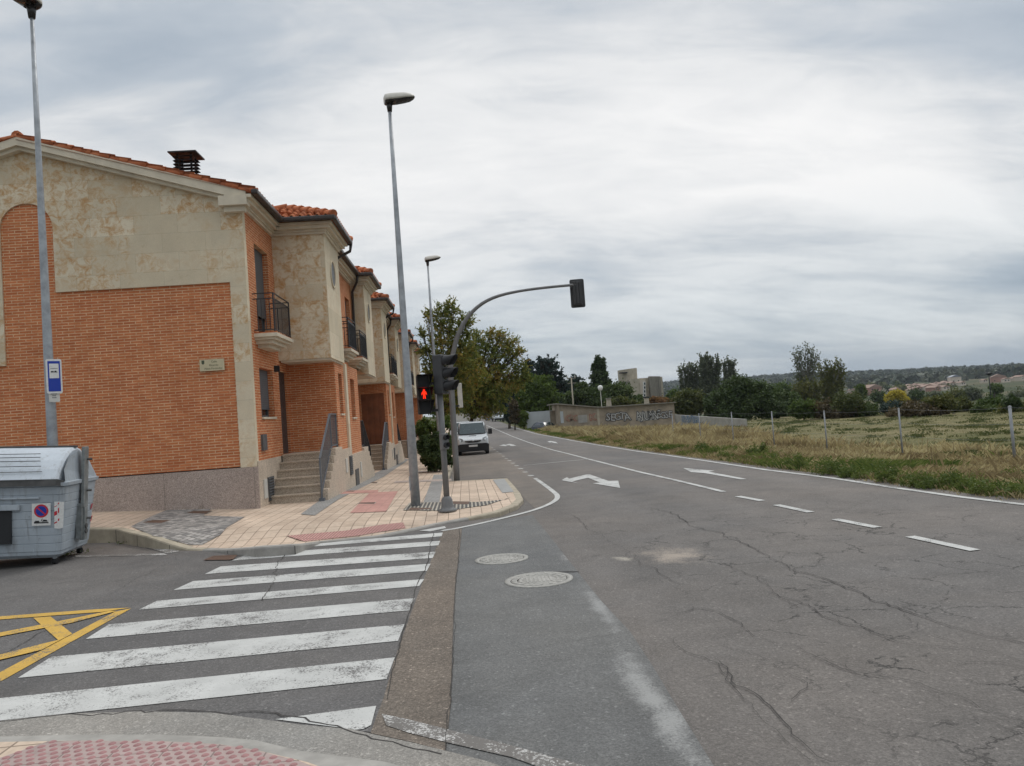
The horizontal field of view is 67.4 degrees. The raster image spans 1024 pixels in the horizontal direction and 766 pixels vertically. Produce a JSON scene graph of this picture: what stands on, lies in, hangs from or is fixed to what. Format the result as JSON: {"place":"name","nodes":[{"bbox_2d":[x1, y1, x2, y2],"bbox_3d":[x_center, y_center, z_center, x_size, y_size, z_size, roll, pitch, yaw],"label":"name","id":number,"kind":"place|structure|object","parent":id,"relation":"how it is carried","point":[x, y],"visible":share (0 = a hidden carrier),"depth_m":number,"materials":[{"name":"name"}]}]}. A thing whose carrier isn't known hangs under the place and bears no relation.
{"place":"outdoors","nodes":[
{"label":"outdoors","id":0,"kind":"place"},
{"bbox_2d":[0,741,316,765],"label":"pavement","id":1,"kind":"structure","parent":0,"point":[7,748],"depth_m":4.53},
{"bbox_2d":[0,739,310,765],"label":"dotted paving","id":2,"kind":"structure","parent":1,"relation":"on","point":[24,758],"depth_m":4.27,"materials":[{"name":"tile"}]},
{"bbox_2d":[0,530,441,731],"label":"side street surface","id":3,"kind":"object","parent":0,"point":[46,585],"visible":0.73,"depth_m":7.67,"materials":[{"name":"asphalt"}]},
{"bbox_2d":[0,445,98,563],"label":"waste container","id":4,"kind":"object","parent":3,"relation":"on","point":[46,497],"visible":1,"depth_m":11.60,"materials":[{"name":"grey metal"}]},
{"bbox_2d":[0,608,128,680],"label":"yellow zigzag","id":5,"kind":"object","parent":3,"relation":"on","point":[55,628],"visible":1,"depth_m":7.38,"materials":[{"name":"paint"}]},
{"bbox_2d":[90,428,515,548],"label":"pavement","id":6,"kind":"structure","parent":0,"point":[274,524],"depth_m":14.53,"materials":[{"name":"tile"}]},
{"bbox_2d":[13,0,57,445],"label":"street lamp","id":7,"kind":"object","parent":6,"relation":"on","point":[32,7],"visible":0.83,"depth_m":13.59,"materials":[{"name":"grey metal"}]},
{"bbox_2d":[44,359,62,393],"bbox_3d":[-8.031,-0.112,13.441,0.240,0.600,0.190,-2,-3,-42],"label":"bus stop sign","id":8,"kind":"object","parent":7,"relation":"attached to","point":[53,369],"visible":1,"depth_m":13.37,"materials":[{"name":"metal"}]},
{"bbox_2d":[132,509,243,544],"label":"sett paving","id":9,"kind":"structure","parent":6,"relation":"on","point":[183,526],"depth_m":13.84,"materials":[{"name":"stone"}]},
{"bbox_2d":[288,522,404,540],"bbox_3d":[-2.722,2.412,12.650,1.917,0.125,1.084,-4,-2,-4],"label":"tactile strip","id":10,"kind":"object","parent":6,"relation":"on","point":[349,533],"visible":1,"depth_m":12.52,"materials":[{"name":"tile"}]},
{"bbox_2d":[302,459,407,514],"bbox_3d":[-4.875,3.374,28.820,0.729,0.495,28.817,-4,-2,-4],"label":"grey paving band","id":11,"kind":"object","parent":6,"relation":"on","point":[317,507],"visible":0.69,"depth_m":18.75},
{"bbox_2d":[350,491,397,512],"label":"red paving","id":12,"kind":"structure","parent":6,"relation":"on","point":[383,500],"depth_m":16.34,"materials":[{"name":"tile"}]},
{"bbox_2d":[383,92,420,505],"bbox_3d":[-2.001,-1.690,15.482,0.639,8.481,0.310,-4,-2,-14],"label":"street lamp","id":13,"kind":"object","parent":6,"relation":"on","point":[391,99],"visible":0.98,"depth_m":15.35,"materials":[{"name":"grey metal"}]},
{"bbox_2d":[424,255,440,430],"bbox_3d":[-2.819,-0.807,29.973,0.638,8.431,0.310,-4,-2,-11],"label":"street lamp","id":14,"kind":"object","parent":6,"relation":"on","point":[428,259],"visible":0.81,"depth_m":29.96,"materials":[{"name":"grey metal"}]},
{"bbox_2d":[415,414,451,443],"bbox_3d":[-3.035,2.387,30.636,1.780,2.384,1.462,-4,-2,-4],"label":"shrub","id":15,"kind":"object","parent":6,"relation":"on","point":[422,427],"visible":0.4,"depth_m":30.30,"materials":[{"name":"green plant"}]},
{"bbox_2d":[424,475,442,501],"bbox_3d":[-2.023,2.735,20.394,0.522,0.174,10.540,-4,-2,-4],"label":"grey paving band","id":16,"kind":"object","parent":6,"relation":"on","point":[433,494],"visible":0.89,"depth_m":18.61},
{"bbox_2d":[416,431,452,471],"bbox_3d":[-2.742,2.547,27.557,1.529,1.674,1.522,-5,-2,22],"label":"shrub","id":17,"kind":"object","parent":6,"relation":"on","point":[429,451],"visible":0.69,"depth_m":27.23,"materials":[{"name":"green plant"}]},
{"bbox_2d":[416,354,458,512],"bbox_3d":[-1.309,0.925,14.158,0.781,2.892,0.466,-4,-2,-11],"label":"traffic light","id":18,"kind":"object","parent":6,"relation":"on","point":[442,374],"visible":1,"depth_m":14.14,"materials":[{"name":"black metal"}]},
{"bbox_2d":[404,498,507,509],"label":"striped setts","id":19,"kind":"structure","parent":6,"relation":"on","point":[434,505],"depth_m":15.02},
{"bbox_2d":[493,479,513,492],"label":"grey slab","id":20,"kind":"structure","parent":6,"relation":"on","point":[503,485],"depth_m":19.23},
{"bbox_2d":[448,279,584,480],"bbox_3d":[0.217,-0.101,22.483,4.208,5.680,0.386,-4,-2,-4],"label":"traffic light","id":21,"kind":"object","parent":6,"relation":"on","point":[577,293],"visible":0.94,"depth_m":22.32,"materials":[{"name":"black metal"}]},
{"bbox_2d":[0,417,1023,765],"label":"road","id":22,"kind":"structure","parent":0,"point":[838,715],"depth_m":6.67,"materials":[{"name":"asphalt"}]},
{"bbox_2d":[0,547,177,559],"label":"parking bay line","id":23,"kind":"object","parent":22,"relation":"on","point":[167,550],"visible":0.52,"depth_m":12.20,"materials":[{"name":"paint"}]},
{"bbox_2d":[87,527,205,550],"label":"kerb","id":24,"kind":"structure","parent":22,"relation":"on","point":[116,534],"depth_m":13.32,"materials":[{"name":"concrete"}]},
{"bbox_2d":[0,735,398,765],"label":"kerb","id":25,"kind":"structure","parent":22,"relation":"on","point":[318,759],"depth_m":4.37,"materials":[{"name":"stone"}]},
{"bbox_2d":[0,526,445,729],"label":"crosswalk","id":26,"kind":"structure","parent":22,"relation":"on","point":[44,704],"depth_m":6.33,"materials":[{"name":"white paint"}]},
{"bbox_2d":[0,711,499,765],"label":"gutter strip","id":27,"kind":"object","parent":22,"relation":"on","point":[327,740],"visible":1,"depth_m":4.57,"materials":[{"name":"concrete"}]},
{"bbox_2d":[202,517,468,556],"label":"kerb","id":28,"kind":"structure","parent":22,"relation":"on","point":[271,550],"depth_m":11.33,"materials":[{"name":"concrete"}]},
{"bbox_2d":[371,528,461,749],"bbox_3d":[-0.797,2.165,8.231,0.500,0.043,8.359,-4,-2,-4],"label":"brown asphalt strip","id":29,"kind":"object","parent":22,"relation":"on","point":[419,685],"visible":1,"depth_m":5.69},
{"bbox_2d":[448,465,523,520],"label":"kerb","id":30,"kind":"structure","parent":22,"relation":"on","point":[517,503],"depth_m":14.32,"materials":[{"name":"concrete"}]},
{"bbox_2d":[452,446,554,507],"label":"parking lane","id":31,"kind":"structure","parent":22,"relation":"on","point":[492,463],"depth_m":26.10,"materials":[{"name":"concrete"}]},
{"bbox_2d":[457,421,491,454],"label":"parked van","id":32,"kind":"object","parent":31,"relation":"on","point":[472,436],"visible":0.9,"depth_m":46.42,"materials":[{"name":"white paint"}]},
{"bbox_2d":[441,449,559,530],"bbox_3d":[-0.255,3.499,34.621,2.231,0.685,44.788,-4,-2,-1],"label":"parking line","id":33,"kind":"object","parent":31,"relation":"on","point":[556,494],"visible":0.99,"depth_m":14.93,"materials":[{"name":"white paint"}]},
{"bbox_2d":[1,501,1023,761],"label":"asphalt cracks","id":34,"kind":"object","parent":22,"relation":"on","point":[587,637],"visible":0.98,"depth_m":5.02,"materials":[{"name":"asphalt"}]},
{"bbox_2d":[446,515,713,765],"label":"dark asphalt patch","id":35,"kind":"object","parent":22,"relation":"on","point":[599,698],"visible":1,"depth_m":5.20,"materials":[{"name":"asphalt"}]},
{"bbox_2d":[382,714,583,765],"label":"faded edge line","id":36,"kind":"object","parent":35,"relation":"on","point":[458,738],"visible":1,"depth_m":4.15,"materials":[{"name":"paint"}]},
{"bbox_2d":[475,553,527,564],"bbox_3d":[-0.127,2.163,9.459,0.660,0.016,0.660,-4,-2,-4],"label":"manhole cover","id":37,"kind":"object","parent":35,"relation":"on","point":[503,558],"visible":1,"depth_m":9.42,"materials":[{"name":"metal"}]},
{"bbox_2d":[505,572,572,587],"bbox_3d":[0.283,2.076,8.122,0.726,0.016,0.726,-4,-2,-4],"label":"manhole cover","id":38,"kind":"object","parent":35,"relation":"on","point":[537,579],"visible":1,"depth_m":8.08,"materials":[{"name":"metal"}]},
{"bbox_2d":[563,475,619,487],"bbox_3d":[2.033,2.507,19.612,1.106,0.083,4.966,-4,-2,-9],"label":"turn arrow","id":39,"kind":"object","parent":22,"relation":"on","point":[601,481],"visible":1,"depth_m":19.95,"materials":[{"name":"white paint"}]},
{"bbox_2d":[489,426,725,491],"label":"line","id":40,"kind":"object","parent":22,"relation":"on","point":[634,470],"visible":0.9,"depth_m":21.30,"materials":[{"name":"white paint"}]},
{"bbox_2d":[513,427,1023,504],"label":"edge line","id":41,"kind":"object","parent":22,"relation":"on","point":[834,478],"visible":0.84,"depth_m":14.97,"materials":[{"name":"white paint"}]},
{"bbox_2d":[803,455,845,475],"bbox_3d":[6.930,1.804,17.062,0.846,0.460,1.350,-4,-2,-4],"label":"weed clump","id":42,"kind":"object","parent":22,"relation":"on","point":[829,464],"visible":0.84,"depth_m":16.77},
{"bbox_2d":[833,461,871,478],"bbox_3d":[6.997,1.801,15.776,0.599,0.384,1.009,-4,-2,-4],"label":"weed clump","id":43,"kind":"object","parent":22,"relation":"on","point":[845,472],"visible":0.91,"depth_m":15.85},
{"bbox_2d":[735,496,980,550],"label":"lane dashes","id":44,"kind":"object","parent":22,"relation":"on","point":[913,537],"visible":1,"depth_m":9.85,"materials":[{"name":"white paint"}]},
{"bbox_2d":[899,468,940,488],"bbox_3d":[7.185,1.656,13.425,0.626,0.382,1.018,-4,-2,-4],"label":"weed clump","id":45,"kind":"object","parent":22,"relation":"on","point":[928,482],"visible":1,"depth_m":13.30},
{"bbox_2d":[0,0,1023,416],"label":"sky","id":46,"kind":"structure","parent":0,"point":[750,182],"materials":[{"name":"grey"}]},
{"bbox_2d":[426,376,1023,497],"bbox_3d":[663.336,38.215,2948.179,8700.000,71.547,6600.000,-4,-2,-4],"label":"terrain","id":47,"kind":"structure","parent":0,"point":[1007,386],"depth_m":50.02,"materials":[{"name":"plant"}]},
{"bbox_2d":[0,130,353,511],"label":"terraced house","id":48,"kind":"structure","parent":47,"relation":"on","point":[163,280],"depth_m":16.61,"materials":[{"name":"brick"}]},
{"bbox_2d":[199,358,224,371],"bbox_3d":[-6.484,-0.389,16.602,0.520,0.250,0.034,-4,-2,-4],"label":"street sign","id":49,"kind":"object","parent":48,"relation":"attached to","point":[212,364],"visible":1,"depth_m":16.59,"materials":[{"name":"ceramic"}]},
{"bbox_2d":[254,248,265,331],"bbox_3d":[-6.052,-2.145,18.166,0.095,2.070,1.200,-4,-2,-4],"label":"window","id":50,"kind":"structure","parent":48,"relation":"in","point":[257,255],"depth_m":18.43,"materials":[{"name":"grey glass"}]},
{"bbox_2d":[259,369,269,416],"bbox_3d":[-5.870,0.245,17.910,0.095,1.120,1.230,-4,-2,-4],"label":"window","id":51,"kind":"structure","parent":48,"relation":"in","point":[265,408],"depth_m":18.16,"materials":[{"name":"grey glass"}]},
{"bbox_2d":[278,372,288,453],"bbox_3d":[-5.845,0.756,19.524,0.105,2.080,0.830,-4,-2,-4],"label":"door","id":52,"kind":"structure","parent":48,"relation":"in","point":[281,375],"depth_m":19.64,"materials":[{"name":"wood"}]},
{"bbox_2d":[338,249,381,486],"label":"terraced house","id":53,"kind":"structure","parent":47,"relation":"on","point":[359,285],"depth_m":25.50,"materials":[{"name":"paint"}]},
{"bbox_2d":[357,292,395,469],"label":"terraced house","id":54,"kind":"structure","parent":47,"relation":"on","point":[375,402],"depth_m":33.38,"materials":[{"name":"paint"}]},
{"bbox_2d":[361,393,384,444],"bbox_3d":[-6.016,1.566,33.444,0.990,2.205,0.080,-4,-2,-4],"label":"wooden door","id":55,"kind":"structure","parent":54,"relation":"in","point":[373,409],"depth_m":33.41,"materials":[{"name":"wood"}]},
{"bbox_2d":[361,312,404,464],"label":"terraced house","id":56,"kind":"structure","parent":47,"relation":"on","point":[393,325],"depth_m":38.92,"materials":[{"name":"paint"}]},
{"bbox_2d":[395,328,413,457],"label":"terraced house","id":57,"kind":"structure","parent":47,"relation":"on","point":[400,407],"depth_m":46.65,"materials":[{"name":"concrete"}]},
{"bbox_2d":[409,339,418,453],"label":"terraced house","id":58,"kind":"structure","parent":47,"relation":"on","point":[414,344],"depth_m":52.39,"materials":[{"name":"concrete"}]},
{"bbox_2d":[413,348,422,439],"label":"terraced house","id":59,"kind":"structure","parent":47,"relation":"on","point":[417,417],"depth_m":59.84,"materials":[{"name":"concrete"}]},
{"bbox_2d":[414,295,492,415],"bbox_3d":[-2.990,-0.270,39.789,4.107,8.716,2.485,-4,-2,-4],"label":"autumn tree","id":60,"kind":"object","parent":47,"relation":"on","point":[450,310],"visible":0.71,"depth_m":39.79,"materials":[{"name":"green plant"}]},
{"bbox_2d":[453,325,534,421],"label":"autumn tree","id":61,"kind":"object","parent":47,"relation":"on","point":[481,407],"visible":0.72,"depth_m":51.78,"materials":[{"name":"green plant"}]},
{"bbox_2d":[507,396,520,429],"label":"bush","id":62,"kind":"object","parent":47,"relation":"on","point":[514,411],"visible":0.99,"depth_m":103.83,"materials":[{"name":"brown plant"}]},
{"bbox_2d":[506,373,564,411],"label":"bush","id":63,"kind":"object","parent":47,"relation":"on","point":[528,399],"visible":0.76,"depth_m":116.99,"materials":[{"name":"green plant"}]},
{"bbox_2d":[527,410,551,428],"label":"whitewashed wall","id":64,"kind":"structure","parent":47,"relation":"on","point":[538,416],"depth_m":104.32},
{"bbox_2d":[529,354,570,403],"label":"cedar tree","id":65,"kind":"object","parent":47,"relation":"on","point":[547,367],"visible":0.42,"depth_m":134.96,"materials":[{"name":"green plant"}]},
{"bbox_2d":[561,381,612,406],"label":"round tree","id":66,"kind":"object","parent":47,"relation":"on","point":[584,394],"visible":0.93,"depth_m":125.74,"materials":[{"name":"green plant"}]},
{"bbox_2d":[588,354,612,405],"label":"cypress tree","id":67,"kind":"object","parent":47,"relation":"on","point":[599,375],"visible":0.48,"depth_m":150.93,"materials":[{"name":"green plant"}]},
{"bbox_2d":[552,397,675,426],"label":"wall","id":68,"kind":"structure","parent":47,"relation":"on","point":[646,413],"depth_m":95.92,"materials":[{"name":"concrete"}]},
{"bbox_2d":[595,378,649,407],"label":"round tree","id":69,"kind":"object","parent":47,"relation":"on","point":[621,388],"visible":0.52,"depth_m":128.09,"materials":[{"name":"green plant"}]},
{"bbox_2d":[603,393,642,406],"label":"bush","id":70,"kind":"object","parent":47,"relation":"on","point":[618,400],"visible":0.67,"depth_m":112.50,"materials":[{"name":"green plant"}]},
{"bbox_2d":[618,368,663,404],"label":"concrete building","id":71,"kind":"structure","parent":47,"relation":"on","point":[649,386],"depth_m":242.95,"materials":[{"name":"beige concrete"}]},
{"bbox_2d":[666,386,705,415],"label":"bush","id":72,"kind":"object","parent":47,"relation":"on","point":[689,401],"visible":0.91,"depth_m":104.79,"materials":[{"name":"green plant"}]},
{"bbox_2d":[676,360,700,415],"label":"poplar tree","id":73,"kind":"object","parent":47,"relation":"on","point":[689,380],"visible":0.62,"depth_m":192.84,"materials":[{"name":"green plant"}]},
{"bbox_2d":[696,351,722,397],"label":"poplar tree","id":74,"kind":"object","parent":47,"relation":"on","point":[710,376],"visible":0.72,"depth_m":188.01,"materials":[{"name":"green plant"}]},
{"bbox_2d":[674,415,746,426],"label":"garden wall","id":75,"kind":"structure","parent":47,"relation":"on","point":[689,419],"depth_m":81.62,"materials":[{"name":"concrete"}]},
{"bbox_2d":[720,355,738,383],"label":"poplar tree","id":76,"kind":"object","parent":47,"relation":"on","point":[729,371],"visible":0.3,"depth_m":198.81,"materials":[{"name":"green plant"}]},
{"bbox_2d":[699,373,789,420],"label":"round tree","id":77,"kind":"object","parent":47,"relation":"on","point":[736,395],"visible":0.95,"depth_m":100.86,"materials":[{"name":"green plant"}]},
{"bbox_2d":[520,427,1023,496],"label":"verge weeds","id":78,"kind":"object","parent":47,"relation":"on","point":[862,463],"visible":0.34,"depth_m":19.19,"materials":[{"name":"plant"}]},
{"bbox_2d":[526,422,1023,476],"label":"dry grass","id":79,"kind":"structure","parent":47,"relation":"on","point":[688,434],"depth_m":36.29,"materials":[{"name":"plant"}]},
{"bbox_2d":[534,431,1023,500],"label":"short straw","id":80,"kind":"object","parent":47,"relation":"on","point":[989,470],"visible":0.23,"depth_m":18.87,"materials":[{"name":"green plant"}]},
{"bbox_2d":[771,387,801,416],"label":"bush","id":81,"kind":"object","parent":47,"relation":"on","point":[784,395],"visible":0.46,"depth_m":109.57,"materials":[{"name":"green plant"}]},
{"bbox_2d":[787,397,818,420],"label":"bush","id":82,"kind":"object","parent":47,"relation":"on","point":[798,410],"visible":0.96,"depth_m":81.38,"materials":[{"name":"green plant"}]},
{"bbox_2d":[788,341,821,389],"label":"poplar tree","id":83,"kind":"object","parent":47,"relation":"on","point":[800,374],"visible":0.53,"depth_m":154.03,"materials":[{"name":"green plant"}]},
{"bbox_2d":[788,375,825,401],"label":"poplar tree","id":84,"kind":"object","parent":47,"relation":"on","point":[809,392],"visible":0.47,"depth_m":141.19,"materials":[{"name":"green plant"}]},
{"bbox_2d":[806,397,833,418],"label":"bush","id":85,"kind":"object","parent":47,"relation":"on","point":[820,406],"visible":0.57,"depth_m":81.12,"materials":[{"name":"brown plant"}]},
{"bbox_2d":[814,356,849,404],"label":"poplar tree","id":86,"kind":"object","parent":47,"relation":"on","point":[831,383],"visible":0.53,"depth_m":143.82,"materials":[{"name":"green plant"}]},
{"bbox_2d":[640,434,1023,470],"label":"seed stalks","id":87,"kind":"object","parent":47,"relation":"on","point":[992,462],"visible":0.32,"depth_m":21.20,"materials":[{"name":"beige plant"}]},
{"bbox_2d":[818,405,859,418],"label":"bush","id":88,"kind":"object","parent":47,"relation":"on","point":[830,414],"visible":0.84,"depth_m":79.48,"materials":[{"name":"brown plant"}]},
{"bbox_2d":[663,362,1023,396],"bbox_3d":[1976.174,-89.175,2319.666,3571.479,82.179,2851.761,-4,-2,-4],"label":"woodland","id":89,"kind":"object","parent":47,"relation":"on","point":[923,374],"visible":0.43,"depth_m":1269.75,"materials":[{"name":"green plant"}]},
{"bbox_2d":[828,387,865,416],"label":"bush","id":90,"kind":"object","parent":47,"relation":"on","point":[848,401],"visible":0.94,"depth_m":79.43,"materials":[{"name":"green plant"}]},
{"bbox_2d":[853,398,881,416],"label":"bush","id":91,"kind":"object","parent":47,"relation":"on","point":[869,409],"visible":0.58,"depth_m":79.54,"materials":[{"name":"green plant"}]},
{"bbox_2d":[714,411,1023,457],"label":"meadow tufts","id":92,"kind":"object","parent":47,"relation":"on","point":[929,428],"visible":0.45,"depth_m":45.17,"materials":[{"name":"green plant"}]},
{"bbox_2d":[866,389,886,404],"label":"valley tree","id":93,"kind":"object","parent":47,"relation":"on","point":[877,396],"visible":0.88,"depth_m":273.53,"materials":[{"name":"green plant"}]},
{"bbox_2d":[867,458,914,483],"bbox_3d":[7.107,1.637,14.408,0.611,0.521,1.179,-4,-2,-4],"label":"weed clump","id":94,"kind":"object","parent":47,"relation":"on","point":[884,473],"visible":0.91,"depth_m":14.50,"materials":[{"name":"plant"}]},
{"bbox_2d":[878,399,904,414],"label":"bush","id":95,"kind":"object","parent":47,"relation":"on","point":[883,408],"visible":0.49,"depth_m":77.26,"materials":[{"name":"green plant"}]},
{"bbox_2d":[883,388,909,402],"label":"yellow tree","id":96,"kind":"object","parent":47,"relation":"on","point":[898,394],"visible":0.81,"depth_m":195.53,"materials":[{"name":"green plant"}]},
{"bbox_2d":[893,399,939,417],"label":"bush","id":97,"kind":"object","parent":47,"relation":"on","point":[910,408],"visible":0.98,"depth_m":65.83,"materials":[{"name":"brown plant"}]},
{"bbox_2d":[907,385,927,402],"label":"valley tree","id":98,"kind":"object","parent":47,"relation":"on","point":[917,394],"visible":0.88,"depth_m":249.50,"materials":[{"name":"green plant"}]},
{"bbox_2d":[921,391,959,415],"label":"bush","id":99,"kind":"object","parent":47,"relation":"on","point":[947,401],"visible":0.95,"depth_m":66.25,"materials":[{"name":"green plant"}]},
{"bbox_2d":[908,460,972,486],"bbox_3d":[7.432,1.565,13.208,0.562,0.499,1.214,-3,-3,-31],"label":"weed clump","id":100,"kind":"object","parent":47,"relation":"on","point":[942,478],"visible":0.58,"depth_m":13.09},
{"bbox_2d":[950,395,974,412],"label":"bush","id":101,"kind":"object","parent":47,"relation":"on","point":[965,404],"visible":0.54,"depth_m":71.90,"materials":[{"name":"green plant"}]},
{"bbox_2d":[948,470,985,490],"bbox_3d":[7.514,1.610,12.506,0.538,0.330,0.896,-4,-2,-4],"label":"weed clump","id":102,"kind":"object","parent":47,"relation":"on","point":[967,481],"visible":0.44,"depth_m":12.57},
{"bbox_2d":[962,384,984,400],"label":"valley tree","id":103,"kind":"object","parent":47,"relation":"on","point":[976,394],"visible":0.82,"depth_m":250.45,"materials":[{"name":"green plant"}]},
{"bbox_2d":[969,399,996,412],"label":"bush","id":104,"kind":"object","parent":47,"relation":"on","point":[988,407],"visible":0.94,"depth_m":67.07,"materials":[{"name":"green plant"}]},
{"bbox_2d":[965,469,1023,498],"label":"weed clump","id":105,"kind":"object","parent":47,"relation":"on","point":[988,487],"visible":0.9,"depth_m":11.89,"materials":[{"name":"plant"}]},
{"bbox_2d":[1000,393,1022,409],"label":"bush","id":106,"kind":"object","parent":47,"relation":"on","point":[1013,401],"visible":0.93,"depth_m":59.17,"materials":[{"name":"green plant"}]},
{"bbox_2d":[1008,405,1015,456],"bbox_3d":[12.504,1.410,19.175,0.082,1.701,0.078,-4,-2,-4],"label":"fence post","id":107,"kind":"object","parent":47,"relation":"on","point":[1011,430],"visible":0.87,"depth_m":19.16,"materials":[{"name":"metal"}]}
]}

